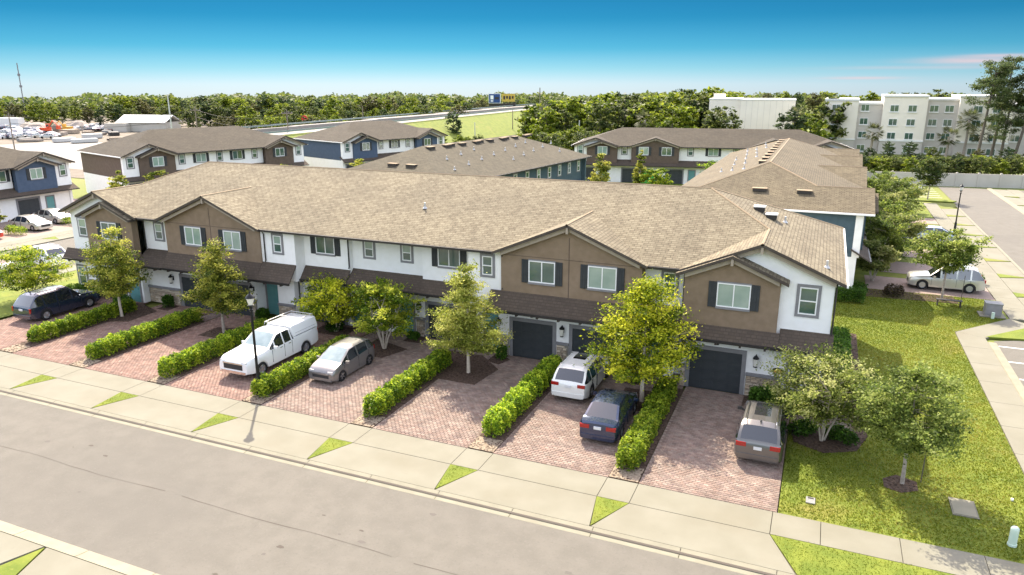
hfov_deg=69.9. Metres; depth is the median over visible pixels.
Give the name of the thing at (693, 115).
tree
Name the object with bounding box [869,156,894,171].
tree
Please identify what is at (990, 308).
door
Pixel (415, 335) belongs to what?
shrub
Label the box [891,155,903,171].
tree
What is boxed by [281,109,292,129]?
utility pole
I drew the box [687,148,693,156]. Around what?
window
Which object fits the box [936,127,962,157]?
palm tree
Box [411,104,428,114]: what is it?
tree
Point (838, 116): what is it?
tree
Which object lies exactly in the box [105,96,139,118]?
tree
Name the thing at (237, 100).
tree
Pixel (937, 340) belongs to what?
grass
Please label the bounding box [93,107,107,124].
tree
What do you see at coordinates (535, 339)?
garage door
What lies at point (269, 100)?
tree
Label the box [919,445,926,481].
tree stake
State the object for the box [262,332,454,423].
driveway
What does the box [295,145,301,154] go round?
window
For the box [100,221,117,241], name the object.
window
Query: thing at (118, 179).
tree
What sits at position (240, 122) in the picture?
tree
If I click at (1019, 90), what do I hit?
pine tree
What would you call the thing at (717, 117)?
tree
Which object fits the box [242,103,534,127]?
guard rail
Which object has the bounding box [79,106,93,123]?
tree
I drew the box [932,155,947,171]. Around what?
tree
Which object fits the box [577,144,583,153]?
window
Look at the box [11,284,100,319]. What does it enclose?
suv
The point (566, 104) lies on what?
tree
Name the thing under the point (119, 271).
tree
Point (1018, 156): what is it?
tree
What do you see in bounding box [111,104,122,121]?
tree
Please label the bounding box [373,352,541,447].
driveway
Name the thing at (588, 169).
garage door
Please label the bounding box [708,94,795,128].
windowless block
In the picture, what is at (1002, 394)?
pavement
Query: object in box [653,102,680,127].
tree
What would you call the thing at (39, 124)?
spoil heap
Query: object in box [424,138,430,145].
window
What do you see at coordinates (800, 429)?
shrub
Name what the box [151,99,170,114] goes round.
tree
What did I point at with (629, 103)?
tree
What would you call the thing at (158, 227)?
window
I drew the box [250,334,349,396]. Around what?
hedge
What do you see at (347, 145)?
window
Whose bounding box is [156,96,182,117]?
tree
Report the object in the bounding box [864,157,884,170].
tree
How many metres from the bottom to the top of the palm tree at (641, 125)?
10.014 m
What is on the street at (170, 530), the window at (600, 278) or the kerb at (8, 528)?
the kerb at (8, 528)
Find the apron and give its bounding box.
[0,189,1023,574]
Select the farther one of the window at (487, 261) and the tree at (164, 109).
the tree at (164, 109)
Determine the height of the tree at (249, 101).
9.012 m
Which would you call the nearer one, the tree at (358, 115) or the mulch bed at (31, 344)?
the mulch bed at (31, 344)
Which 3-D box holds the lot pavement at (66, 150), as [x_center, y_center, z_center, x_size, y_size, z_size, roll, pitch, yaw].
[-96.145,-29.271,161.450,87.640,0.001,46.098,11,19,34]
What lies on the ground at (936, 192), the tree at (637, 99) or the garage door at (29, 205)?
the tree at (637, 99)
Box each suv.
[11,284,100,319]
[22,243,67,265]
[551,351,610,399]
[734,400,792,463]
[906,263,986,293]
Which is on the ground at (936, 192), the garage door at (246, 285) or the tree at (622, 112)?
the tree at (622, 112)
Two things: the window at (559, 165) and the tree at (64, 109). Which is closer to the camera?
the window at (559, 165)
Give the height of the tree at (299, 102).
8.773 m
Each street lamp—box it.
[245,291,260,395]
[953,184,963,230]
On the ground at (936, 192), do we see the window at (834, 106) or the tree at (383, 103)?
the tree at (383, 103)
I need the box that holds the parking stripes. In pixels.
[923,189,1023,379]
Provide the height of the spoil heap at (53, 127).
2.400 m
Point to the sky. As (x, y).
(181, 48)
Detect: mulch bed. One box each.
[0,313,127,352]
[1,344,30,352]
[69,358,100,366]
[71,321,203,367]
[99,303,155,321]
[147,342,241,384]
[147,374,180,383]
[157,305,178,309]
[199,327,234,337]
[242,371,309,404]
[243,394,275,403]
[318,325,355,335]
[350,353,465,427]
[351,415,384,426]
[372,339,406,357]
[403,337,425,342]
[433,351,497,384]
[468,381,550,452]
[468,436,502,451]
[487,355,509,364]
[608,388,683,482]
[609,464,643,481]
[624,379,647,384]
[624,387,651,410]
[741,333,858,422]
[790,422,867,452]
[866,289,958,303]
[883,475,917,492]
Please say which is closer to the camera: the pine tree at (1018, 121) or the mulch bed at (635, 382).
the mulch bed at (635, 382)
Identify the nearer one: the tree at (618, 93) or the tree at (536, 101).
the tree at (618, 93)
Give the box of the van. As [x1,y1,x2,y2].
[220,310,317,375]
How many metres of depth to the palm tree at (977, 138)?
150.55 m
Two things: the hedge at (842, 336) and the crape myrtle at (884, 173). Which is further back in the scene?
the crape myrtle at (884, 173)
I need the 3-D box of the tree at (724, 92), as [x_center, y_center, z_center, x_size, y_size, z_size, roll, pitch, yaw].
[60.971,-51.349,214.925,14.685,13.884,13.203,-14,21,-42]
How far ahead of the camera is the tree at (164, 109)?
257.78 m
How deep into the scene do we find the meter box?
27.32 m
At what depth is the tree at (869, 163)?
119.05 m
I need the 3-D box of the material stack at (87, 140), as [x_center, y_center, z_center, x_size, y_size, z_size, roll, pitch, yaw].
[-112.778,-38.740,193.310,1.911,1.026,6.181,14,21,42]
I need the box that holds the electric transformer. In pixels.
[977,300,1005,318]
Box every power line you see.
[9,110,190,119]
[13,117,192,127]
[195,109,279,118]
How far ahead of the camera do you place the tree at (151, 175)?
93.31 m
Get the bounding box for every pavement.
[0,142,102,169]
[0,190,1023,574]
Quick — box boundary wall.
[867,171,1023,188]
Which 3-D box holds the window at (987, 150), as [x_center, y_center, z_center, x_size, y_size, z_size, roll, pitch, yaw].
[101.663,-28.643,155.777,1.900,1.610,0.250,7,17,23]
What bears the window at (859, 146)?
in the hotel
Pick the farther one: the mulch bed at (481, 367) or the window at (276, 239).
the window at (276, 239)
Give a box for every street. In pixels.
[0,238,75,281]
[0,395,743,574]
[939,187,1023,385]
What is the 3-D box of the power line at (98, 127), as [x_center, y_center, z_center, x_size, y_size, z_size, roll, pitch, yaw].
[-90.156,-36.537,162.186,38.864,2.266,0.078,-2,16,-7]
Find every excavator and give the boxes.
[38,120,60,131]
[56,121,72,128]
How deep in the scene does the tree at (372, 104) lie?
273.64 m
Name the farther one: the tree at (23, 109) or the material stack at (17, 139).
the tree at (23, 109)
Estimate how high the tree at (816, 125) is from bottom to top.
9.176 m
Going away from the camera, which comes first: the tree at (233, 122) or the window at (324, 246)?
the window at (324, 246)
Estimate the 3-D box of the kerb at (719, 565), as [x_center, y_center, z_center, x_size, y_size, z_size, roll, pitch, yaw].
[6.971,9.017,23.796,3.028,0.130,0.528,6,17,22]
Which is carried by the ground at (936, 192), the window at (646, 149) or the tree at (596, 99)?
the tree at (596, 99)
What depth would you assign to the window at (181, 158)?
100.93 m
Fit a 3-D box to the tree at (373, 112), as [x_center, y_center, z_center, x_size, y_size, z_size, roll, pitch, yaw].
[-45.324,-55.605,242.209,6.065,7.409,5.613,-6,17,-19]
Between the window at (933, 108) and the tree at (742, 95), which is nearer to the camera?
the window at (933, 108)
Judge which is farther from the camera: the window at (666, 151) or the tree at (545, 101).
the tree at (545, 101)
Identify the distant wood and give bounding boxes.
[0,90,981,116]
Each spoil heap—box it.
[19,122,29,127]
[25,122,54,131]
[51,124,61,131]
[67,120,88,129]
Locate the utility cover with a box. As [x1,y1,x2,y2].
[948,497,979,519]
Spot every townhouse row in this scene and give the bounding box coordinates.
[0,147,79,222]
[57,161,848,394]
[75,126,308,192]
[293,120,448,167]
[349,134,591,180]
[571,127,853,183]
[682,138,878,287]
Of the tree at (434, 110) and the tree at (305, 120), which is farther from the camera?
the tree at (434, 110)
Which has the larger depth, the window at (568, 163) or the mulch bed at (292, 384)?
the window at (568, 163)
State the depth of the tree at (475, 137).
170.47 m
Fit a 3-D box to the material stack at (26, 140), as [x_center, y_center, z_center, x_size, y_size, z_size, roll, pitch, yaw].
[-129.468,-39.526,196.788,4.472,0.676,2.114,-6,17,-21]
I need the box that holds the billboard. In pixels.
[489,93,515,107]
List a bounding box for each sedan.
[0,259,13,269]
[8,214,52,230]
[33,208,69,223]
[580,388,638,442]
[904,225,955,240]
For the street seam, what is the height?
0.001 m
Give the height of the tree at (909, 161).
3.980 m
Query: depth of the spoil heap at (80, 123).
245.07 m
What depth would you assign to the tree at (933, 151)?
137.42 m
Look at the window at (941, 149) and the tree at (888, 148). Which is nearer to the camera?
the tree at (888, 148)
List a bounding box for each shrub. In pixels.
[112,294,132,302]
[161,294,174,307]
[254,306,269,319]
[325,320,344,332]
[405,330,420,340]
[495,344,507,359]
[786,418,817,436]
[824,422,860,445]
[853,279,868,292]
[882,283,904,296]
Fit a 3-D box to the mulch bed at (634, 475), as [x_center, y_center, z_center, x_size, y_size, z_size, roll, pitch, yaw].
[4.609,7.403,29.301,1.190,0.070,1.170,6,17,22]
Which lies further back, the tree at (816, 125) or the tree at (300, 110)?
the tree at (300, 110)
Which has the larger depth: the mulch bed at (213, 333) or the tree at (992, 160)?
the tree at (992, 160)
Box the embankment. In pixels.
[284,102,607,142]
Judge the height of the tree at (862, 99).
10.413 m
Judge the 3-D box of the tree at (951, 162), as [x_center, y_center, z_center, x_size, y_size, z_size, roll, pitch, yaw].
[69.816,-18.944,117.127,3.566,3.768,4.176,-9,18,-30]
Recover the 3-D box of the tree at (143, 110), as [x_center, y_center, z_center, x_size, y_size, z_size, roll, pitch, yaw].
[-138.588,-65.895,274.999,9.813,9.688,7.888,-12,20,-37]
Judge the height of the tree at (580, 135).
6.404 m
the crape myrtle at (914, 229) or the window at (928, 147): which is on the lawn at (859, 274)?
the crape myrtle at (914, 229)
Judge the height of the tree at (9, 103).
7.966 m
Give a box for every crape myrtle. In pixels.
[0,244,74,291]
[291,269,367,331]
[349,276,426,348]
[756,339,910,440]
[856,239,902,280]
[864,213,912,259]
[865,212,928,251]
[866,199,916,232]
[867,169,901,194]
[869,176,925,213]
[879,190,924,218]
[880,176,929,204]
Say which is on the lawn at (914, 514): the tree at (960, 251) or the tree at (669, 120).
the tree at (960, 251)
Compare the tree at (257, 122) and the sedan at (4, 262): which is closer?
the sedan at (4, 262)
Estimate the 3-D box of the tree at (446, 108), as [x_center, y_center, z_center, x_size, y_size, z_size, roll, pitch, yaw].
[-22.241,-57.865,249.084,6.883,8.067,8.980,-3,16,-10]
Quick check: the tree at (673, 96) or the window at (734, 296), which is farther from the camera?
the tree at (673, 96)
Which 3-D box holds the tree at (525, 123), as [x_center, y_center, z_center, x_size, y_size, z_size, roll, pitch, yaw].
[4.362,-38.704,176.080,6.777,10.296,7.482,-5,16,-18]
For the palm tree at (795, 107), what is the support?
on the ground at (936, 192)
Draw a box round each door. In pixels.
[15,196,41,215]
[95,265,127,297]
[179,273,211,309]
[223,281,253,316]
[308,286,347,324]
[425,301,460,339]
[509,316,556,359]
[568,324,618,369]
[586,167,595,180]
[621,167,638,182]
[665,169,683,183]
[684,343,746,394]
[986,305,1001,315]
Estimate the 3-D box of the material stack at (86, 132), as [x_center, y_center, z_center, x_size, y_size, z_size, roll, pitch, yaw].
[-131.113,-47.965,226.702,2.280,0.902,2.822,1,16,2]
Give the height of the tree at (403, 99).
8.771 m
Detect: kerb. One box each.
[0,387,14,395]
[0,520,26,535]
[6,391,55,405]
[13,530,87,556]
[48,400,99,415]
[75,551,154,574]
[92,411,145,427]
[140,422,196,439]
[190,434,250,452]
[244,447,308,466]
[303,460,371,482]
[366,475,439,498]
[434,491,512,516]
[509,508,592,536]
[590,527,680,557]
[678,548,776,574]
[777,570,793,574]
[955,205,1023,273]
[987,188,1023,213]
[988,342,1023,401]
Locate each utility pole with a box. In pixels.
[3,113,15,149]
[167,94,171,128]
[190,107,200,126]
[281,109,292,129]
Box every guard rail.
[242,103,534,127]
[264,103,583,133]
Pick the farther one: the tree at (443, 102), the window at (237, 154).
the tree at (443, 102)
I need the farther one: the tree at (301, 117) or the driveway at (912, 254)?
the tree at (301, 117)
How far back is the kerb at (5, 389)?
37.18 m
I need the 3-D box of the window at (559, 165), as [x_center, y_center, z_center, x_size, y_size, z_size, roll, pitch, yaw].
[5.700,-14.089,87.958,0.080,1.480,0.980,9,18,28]
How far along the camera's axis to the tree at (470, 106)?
262.08 m
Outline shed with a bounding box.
[115,115,181,131]
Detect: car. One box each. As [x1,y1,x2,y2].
[0,129,10,133]
[0,133,5,138]
[9,133,26,138]
[26,132,43,137]
[39,133,58,138]
[83,128,97,130]
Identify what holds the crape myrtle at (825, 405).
on the mulch bed at (812, 441)
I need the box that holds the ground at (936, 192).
[0,100,1023,561]
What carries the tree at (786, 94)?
on the ground at (936, 192)
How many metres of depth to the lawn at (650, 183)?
114.94 m
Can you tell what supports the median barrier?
on the highway
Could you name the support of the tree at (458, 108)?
on the ground at (936, 192)
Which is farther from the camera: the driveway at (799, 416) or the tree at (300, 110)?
the tree at (300, 110)
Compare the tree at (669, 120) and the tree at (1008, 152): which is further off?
the tree at (669, 120)
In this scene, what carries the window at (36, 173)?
in the townhouse row at (31, 182)
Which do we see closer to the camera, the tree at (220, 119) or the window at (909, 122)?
the window at (909, 122)
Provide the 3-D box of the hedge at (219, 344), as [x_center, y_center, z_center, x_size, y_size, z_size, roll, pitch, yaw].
[-16.819,3.231,42.161,1.296,1.220,8.513,6,17,22]
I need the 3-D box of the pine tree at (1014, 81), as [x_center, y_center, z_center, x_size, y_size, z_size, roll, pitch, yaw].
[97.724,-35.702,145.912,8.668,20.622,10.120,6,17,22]
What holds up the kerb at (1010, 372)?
on the side street at (991, 214)
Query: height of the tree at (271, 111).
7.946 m
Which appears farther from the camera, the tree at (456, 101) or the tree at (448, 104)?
the tree at (456, 101)
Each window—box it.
[0,170,6,182]
[29,167,43,179]
[58,163,67,176]
[76,217,87,237]
[76,264,89,285]
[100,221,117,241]
[125,157,134,168]
[152,156,164,166]
[152,221,164,241]
[178,154,185,164]
[184,225,201,246]
[195,152,206,162]
[216,151,222,161]
[222,229,241,251]
[232,150,242,159]
[251,148,257,158]
[271,233,283,254]
[275,147,284,156]
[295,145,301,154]
[315,237,335,256]
[344,142,349,151]
[362,142,369,150]
[362,242,375,259]
[378,141,382,148]
[391,140,397,147]
[400,245,413,263]
[405,139,409,146]
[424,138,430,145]
[437,249,460,269]
[438,136,442,143]
[480,253,494,277]
[525,170,529,177]
[528,259,555,286]
[536,168,540,177]
[547,166,550,178]
[557,164,561,176]
[567,162,570,173]
[576,160,579,171]
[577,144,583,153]
[587,264,617,292]
[598,146,606,154]
[621,147,627,154]
[638,147,648,155]
[661,147,671,155]
[661,270,678,295]
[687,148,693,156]
[708,149,718,156]
[715,281,751,311]
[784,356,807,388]
[794,284,821,318]
[832,104,840,111]
[856,144,864,151]
[857,131,866,138]
[859,118,867,124]
[860,104,869,111]
[886,132,895,139]
[887,119,896,125]
[890,105,898,112]
[903,133,912,139]
[906,119,914,126]
[907,105,916,112]
[923,146,932,153]
[925,133,934,139]
[927,119,936,126]
[929,105,938,112]
[939,147,947,154]
[940,133,949,138]
[942,119,951,126]
[944,105,954,112]
[965,148,975,155]
[971,120,980,127]
[974,106,982,113]
[985,149,995,156]
[1009,135,1019,142]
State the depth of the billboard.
309.02 m
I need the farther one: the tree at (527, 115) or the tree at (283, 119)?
the tree at (283, 119)
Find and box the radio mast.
[16,63,24,104]
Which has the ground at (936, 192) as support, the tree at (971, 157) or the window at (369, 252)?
the tree at (971, 157)
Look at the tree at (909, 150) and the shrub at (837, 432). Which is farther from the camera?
the tree at (909, 150)
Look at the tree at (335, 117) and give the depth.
201.99 m
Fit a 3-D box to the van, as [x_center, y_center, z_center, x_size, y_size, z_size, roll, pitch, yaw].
[-13.414,3.116,40.806,2.459,2.107,5.975,6,17,22]
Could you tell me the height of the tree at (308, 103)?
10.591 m
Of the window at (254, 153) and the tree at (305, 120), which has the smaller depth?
the window at (254, 153)
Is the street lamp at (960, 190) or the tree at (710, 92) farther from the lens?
the tree at (710, 92)
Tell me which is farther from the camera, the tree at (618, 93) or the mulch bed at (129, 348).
the tree at (618, 93)
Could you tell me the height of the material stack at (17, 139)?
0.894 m
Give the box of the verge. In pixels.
[0,196,1023,574]
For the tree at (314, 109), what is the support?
on the ground at (936, 192)
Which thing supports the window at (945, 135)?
in the hotel
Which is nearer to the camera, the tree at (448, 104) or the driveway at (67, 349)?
the driveway at (67, 349)
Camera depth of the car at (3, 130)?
220.36 m
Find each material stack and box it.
[16,137,33,141]
[19,139,38,141]
[52,137,75,142]
[58,129,79,133]
[70,138,98,142]
[81,133,102,137]
[82,131,94,133]
[107,131,119,135]
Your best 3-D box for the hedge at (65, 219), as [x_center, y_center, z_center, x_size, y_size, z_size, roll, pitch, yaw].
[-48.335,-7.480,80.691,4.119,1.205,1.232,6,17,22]
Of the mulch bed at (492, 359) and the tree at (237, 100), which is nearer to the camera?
the mulch bed at (492, 359)
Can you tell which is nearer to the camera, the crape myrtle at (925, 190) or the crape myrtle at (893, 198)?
the crape myrtle at (893, 198)
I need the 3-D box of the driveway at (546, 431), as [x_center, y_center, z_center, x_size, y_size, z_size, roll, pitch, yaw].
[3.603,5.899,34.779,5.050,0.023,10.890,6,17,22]
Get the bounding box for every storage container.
[0,117,24,125]
[103,123,130,131]
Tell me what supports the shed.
on the lot
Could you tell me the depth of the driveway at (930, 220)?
82.80 m
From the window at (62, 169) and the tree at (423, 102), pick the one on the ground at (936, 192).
the tree at (423, 102)
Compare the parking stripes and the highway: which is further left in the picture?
the highway
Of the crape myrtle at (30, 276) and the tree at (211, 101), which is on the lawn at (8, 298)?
the crape myrtle at (30, 276)
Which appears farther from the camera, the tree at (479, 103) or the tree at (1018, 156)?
the tree at (479, 103)
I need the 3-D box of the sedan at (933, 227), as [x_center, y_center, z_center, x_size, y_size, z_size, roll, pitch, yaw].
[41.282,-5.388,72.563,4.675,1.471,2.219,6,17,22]
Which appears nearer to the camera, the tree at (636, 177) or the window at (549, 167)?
the window at (549, 167)
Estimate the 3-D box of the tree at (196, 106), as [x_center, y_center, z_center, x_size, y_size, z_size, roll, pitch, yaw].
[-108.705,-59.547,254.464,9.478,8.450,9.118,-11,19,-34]
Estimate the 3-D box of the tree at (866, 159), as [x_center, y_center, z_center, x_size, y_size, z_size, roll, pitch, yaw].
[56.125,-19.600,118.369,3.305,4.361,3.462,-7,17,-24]
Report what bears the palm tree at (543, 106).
on the ground at (936, 192)
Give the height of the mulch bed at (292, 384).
0.064 m
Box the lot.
[0,115,271,177]
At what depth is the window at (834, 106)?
165.96 m
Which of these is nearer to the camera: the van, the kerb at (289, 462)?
the kerb at (289, 462)
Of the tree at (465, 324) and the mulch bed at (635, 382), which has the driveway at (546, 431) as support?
the mulch bed at (635, 382)
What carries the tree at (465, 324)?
on the mulch bed at (481, 367)
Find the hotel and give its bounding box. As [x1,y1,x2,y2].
[822,94,1023,157]
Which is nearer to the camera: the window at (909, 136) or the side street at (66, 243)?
the side street at (66, 243)
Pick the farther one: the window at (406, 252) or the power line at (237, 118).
the power line at (237, 118)
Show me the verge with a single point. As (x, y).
(792, 558)
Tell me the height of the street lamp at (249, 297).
5.390 m
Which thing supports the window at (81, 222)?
in the townhouse row at (557, 260)
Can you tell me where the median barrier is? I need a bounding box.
[252,101,585,131]
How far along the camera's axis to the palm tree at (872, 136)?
156.51 m
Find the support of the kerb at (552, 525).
on the street at (170, 530)
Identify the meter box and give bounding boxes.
[806,496,814,504]
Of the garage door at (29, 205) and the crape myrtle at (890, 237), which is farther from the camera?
the garage door at (29, 205)
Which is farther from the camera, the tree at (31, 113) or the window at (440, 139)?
the tree at (31, 113)
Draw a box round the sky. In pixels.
[0,0,1023,98]
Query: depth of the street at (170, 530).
26.47 m
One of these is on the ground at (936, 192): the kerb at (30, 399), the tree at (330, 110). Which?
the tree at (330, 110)
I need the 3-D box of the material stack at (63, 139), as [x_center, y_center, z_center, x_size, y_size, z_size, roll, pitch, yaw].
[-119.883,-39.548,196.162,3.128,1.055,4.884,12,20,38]
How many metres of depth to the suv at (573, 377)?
35.84 m
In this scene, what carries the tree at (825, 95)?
on the ground at (936, 192)
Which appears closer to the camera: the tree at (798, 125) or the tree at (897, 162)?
the tree at (897, 162)
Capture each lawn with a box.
[0,270,78,317]
[618,182,682,185]
[778,290,1023,563]
[853,186,994,300]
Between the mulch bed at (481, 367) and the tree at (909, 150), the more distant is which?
the tree at (909, 150)
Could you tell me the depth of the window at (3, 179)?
82.07 m
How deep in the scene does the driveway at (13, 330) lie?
47.36 m
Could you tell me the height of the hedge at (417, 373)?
1.193 m
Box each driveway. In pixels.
[0,296,148,348]
[12,304,213,364]
[84,313,274,380]
[164,321,371,400]
[199,312,225,321]
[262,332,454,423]
[362,331,388,341]
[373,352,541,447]
[493,373,658,476]
[639,387,789,511]
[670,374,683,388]
[791,415,851,430]
[864,275,994,299]
[880,260,932,273]
[903,250,950,257]
[910,218,937,223]
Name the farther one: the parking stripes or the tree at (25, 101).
the tree at (25, 101)
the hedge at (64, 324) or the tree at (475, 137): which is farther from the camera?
the tree at (475, 137)
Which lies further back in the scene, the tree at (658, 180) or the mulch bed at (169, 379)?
the tree at (658, 180)
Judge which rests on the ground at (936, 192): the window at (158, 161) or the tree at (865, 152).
the tree at (865, 152)
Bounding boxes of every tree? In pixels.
[0,100,7,112]
[0,106,6,117]
[2,103,26,117]
[4,102,15,117]
[13,103,36,121]
[20,99,29,113]
[23,101,49,122]
[35,103,61,124]
[51,104,71,123]
[63,100,83,115]
[67,106,83,119]
[77,225,152,316]
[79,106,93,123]
[87,103,99,119]
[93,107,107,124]
[104,103,117,122]
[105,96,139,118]
[106,170,128,188]
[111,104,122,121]
[117,95,141,113]
[120,108,141,115]
[131,99,156,114]
[143,169,165,182]
[149,99,156,106]
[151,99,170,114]
[151,107,161,114]
[154,104,180,118]
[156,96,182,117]
[175,99,186,119]
[177,236,256,332]
[179,107,204,127]
[184,101,196,108]
[186,104,207,124]
[194,95,207,124]
[199,102,212,125]
[204,103,229,125]
[206,100,219,120]
[206,116,229,126]
[211,95,234,118]
[220,108,232,122]
[227,98,251,108]
[227,115,238,125]
[229,103,244,121]
[234,114,257,128]
[235,104,256,125]
[244,99,253,106]
[244,108,261,125]
[245,115,273,128]
[251,98,262,115]
[255,94,272,116]
[257,115,283,128]
[259,108,268,119]
[262,95,278,115]
[263,106,284,122]
[271,97,290,114]
[272,102,289,124]
[275,117,286,126]
[281,103,300,122]
[282,97,296,114]
[283,111,302,126]
[291,106,314,121]
[292,100,311,113]
[296,113,315,124]
[301,95,317,110]
[301,115,317,124]
[306,106,320,119]
[308,114,334,123]
[312,99,327,114]
[317,105,338,122]
[324,96,348,115]
[328,114,344,122]
[329,106,349,120]
[334,98,352,114]
[342,102,361,120]
[346,110,355,120]
[349,158,364,165]
[351,111,369,119]
[352,97,369,117]
[355,95,382,118]
[366,108,380,118]
[368,98,396,116]
[378,109,389,117]
[383,96,398,110]
[388,109,400,116]
[393,97,408,106]
[395,100,405,110]
[396,105,412,115]
[403,97,421,108]
[405,105,419,114]
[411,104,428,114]
[419,95,427,111]
[419,105,430,120]
[420,258,513,372]
[427,102,435,109]
[427,105,444,119]
[429,99,455,112]
[436,95,453,111]
[438,105,450,118]
[444,111,461,133]
[446,101,455,111]
[450,104,468,116]
[450,135,464,142]
[452,97,465,103]
[460,101,472,110]
[471,134,483,139]
[472,102,481,115]
[477,98,488,108]
[514,104,537,139]
[517,103,554,138]
[518,100,529,105]
[526,106,563,144]
[528,128,541,139]
[530,96,546,104]
[533,104,548,125]
[533,132,569,149]
[537,99,551,110]
[539,98,593,138]
[547,104,563,120]
[547,131,571,149]
[549,109,577,138]
[556,129,578,150]
[561,125,584,150]
[563,96,593,118]
[563,102,592,130]
[571,130,597,142]
[576,101,617,132]
[579,272,704,401]
[583,101,616,132]
[586,94,610,127]
[587,153,610,181]
[593,99,649,128]
[598,91,620,105]
[610,91,626,107]
[617,96,640,125]
[618,92,653,111]
[625,95,674,127]
[631,150,648,183]
[634,109,655,127]
[639,168,672,184]
[644,92,703,126]
[646,102,696,127]
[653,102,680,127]
[661,88,708,122]
[669,89,696,103]
[673,102,699,127]
[684,100,708,127]
[692,86,739,126]
[697,159,715,172]
[698,102,708,127]
[701,106,726,128]
[701,106,743,128]
[716,89,742,94]
[726,92,754,97]
[762,93,773,97]
[773,108,810,129]
[776,91,791,97]
[785,105,805,129]
[789,92,805,113]
[792,112,833,137]
[802,96,851,140]
[805,92,824,113]
[815,91,837,113]
[839,94,850,97]
[846,359,981,484]
[851,95,865,100]
[861,153,871,170]
[862,91,879,100]
[863,122,885,155]
[863,147,876,157]
[863,155,876,170]
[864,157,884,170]
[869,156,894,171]
[879,155,903,170]
[880,141,895,156]
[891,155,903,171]
[897,156,914,171]
[900,155,921,171]
[901,141,919,158]
[903,228,993,297]
[909,157,949,198]
[915,153,929,165]
[921,89,948,96]
[925,147,942,157]
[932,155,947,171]
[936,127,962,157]
[938,157,965,172]
[949,153,964,172]
[956,107,983,154]
[957,155,972,173]
[961,58,1017,152]
[963,156,978,173]
[967,122,993,143]
[968,157,994,173]
[969,149,985,160]
[978,156,998,173]
[979,55,1023,156]
[981,155,1003,173]
[987,92,1023,157]
[991,159,1010,174]
[997,146,1016,161]
[998,156,1019,172]
[1007,156,1023,174]
[1009,154,1023,174]
[1012,66,1023,153]
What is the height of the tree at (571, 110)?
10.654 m
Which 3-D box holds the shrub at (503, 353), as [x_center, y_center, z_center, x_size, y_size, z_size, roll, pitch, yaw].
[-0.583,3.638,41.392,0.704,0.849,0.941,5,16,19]
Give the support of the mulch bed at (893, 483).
on the lawn at (914, 514)
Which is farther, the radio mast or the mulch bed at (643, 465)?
the radio mast
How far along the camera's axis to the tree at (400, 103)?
306.62 m
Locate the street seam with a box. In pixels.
[2,446,456,574]
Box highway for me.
[271,103,585,134]
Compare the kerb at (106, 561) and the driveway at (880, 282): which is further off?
the driveway at (880, 282)
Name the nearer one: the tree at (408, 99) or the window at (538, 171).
the window at (538, 171)
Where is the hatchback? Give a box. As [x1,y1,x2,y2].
[309,336,374,381]
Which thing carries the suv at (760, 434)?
on the driveway at (694, 454)
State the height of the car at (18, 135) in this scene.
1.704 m
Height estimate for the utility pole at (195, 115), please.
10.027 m
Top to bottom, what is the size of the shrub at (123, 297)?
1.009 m
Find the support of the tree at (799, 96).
on the ground at (936, 192)
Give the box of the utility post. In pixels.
[1007,526,1019,547]
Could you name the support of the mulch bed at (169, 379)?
on the ground at (936, 192)
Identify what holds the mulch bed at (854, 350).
on the lawn at (914, 514)
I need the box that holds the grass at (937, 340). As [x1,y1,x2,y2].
[13,288,1023,574]
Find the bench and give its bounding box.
[936,298,962,307]
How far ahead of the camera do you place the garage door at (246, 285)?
48.93 m
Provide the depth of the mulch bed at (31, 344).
45.25 m
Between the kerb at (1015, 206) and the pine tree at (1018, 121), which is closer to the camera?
the kerb at (1015, 206)
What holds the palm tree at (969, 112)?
on the ground at (936, 192)
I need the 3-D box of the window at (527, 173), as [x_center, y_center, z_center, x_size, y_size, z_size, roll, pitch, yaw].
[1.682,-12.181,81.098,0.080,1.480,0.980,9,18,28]
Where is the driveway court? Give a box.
[0,199,76,242]
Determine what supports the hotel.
on the ground at (936, 192)
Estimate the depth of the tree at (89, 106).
313.50 m
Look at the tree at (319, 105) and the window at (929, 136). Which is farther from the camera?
the tree at (319, 105)
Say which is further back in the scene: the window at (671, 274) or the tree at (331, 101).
the tree at (331, 101)
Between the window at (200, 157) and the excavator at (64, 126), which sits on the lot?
the excavator at (64, 126)
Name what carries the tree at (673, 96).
on the ground at (936, 192)
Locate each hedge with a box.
[4,225,27,234]
[26,298,137,341]
[60,215,71,223]
[66,283,100,296]
[84,306,202,359]
[157,318,270,377]
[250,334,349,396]
[362,348,452,417]
[481,354,561,437]
[615,378,677,470]
[748,384,846,416]
[828,326,852,388]
[834,285,866,302]
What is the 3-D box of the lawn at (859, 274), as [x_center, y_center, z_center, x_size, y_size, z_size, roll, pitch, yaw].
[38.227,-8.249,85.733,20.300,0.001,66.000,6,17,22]
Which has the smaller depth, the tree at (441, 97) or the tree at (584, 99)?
the tree at (584, 99)

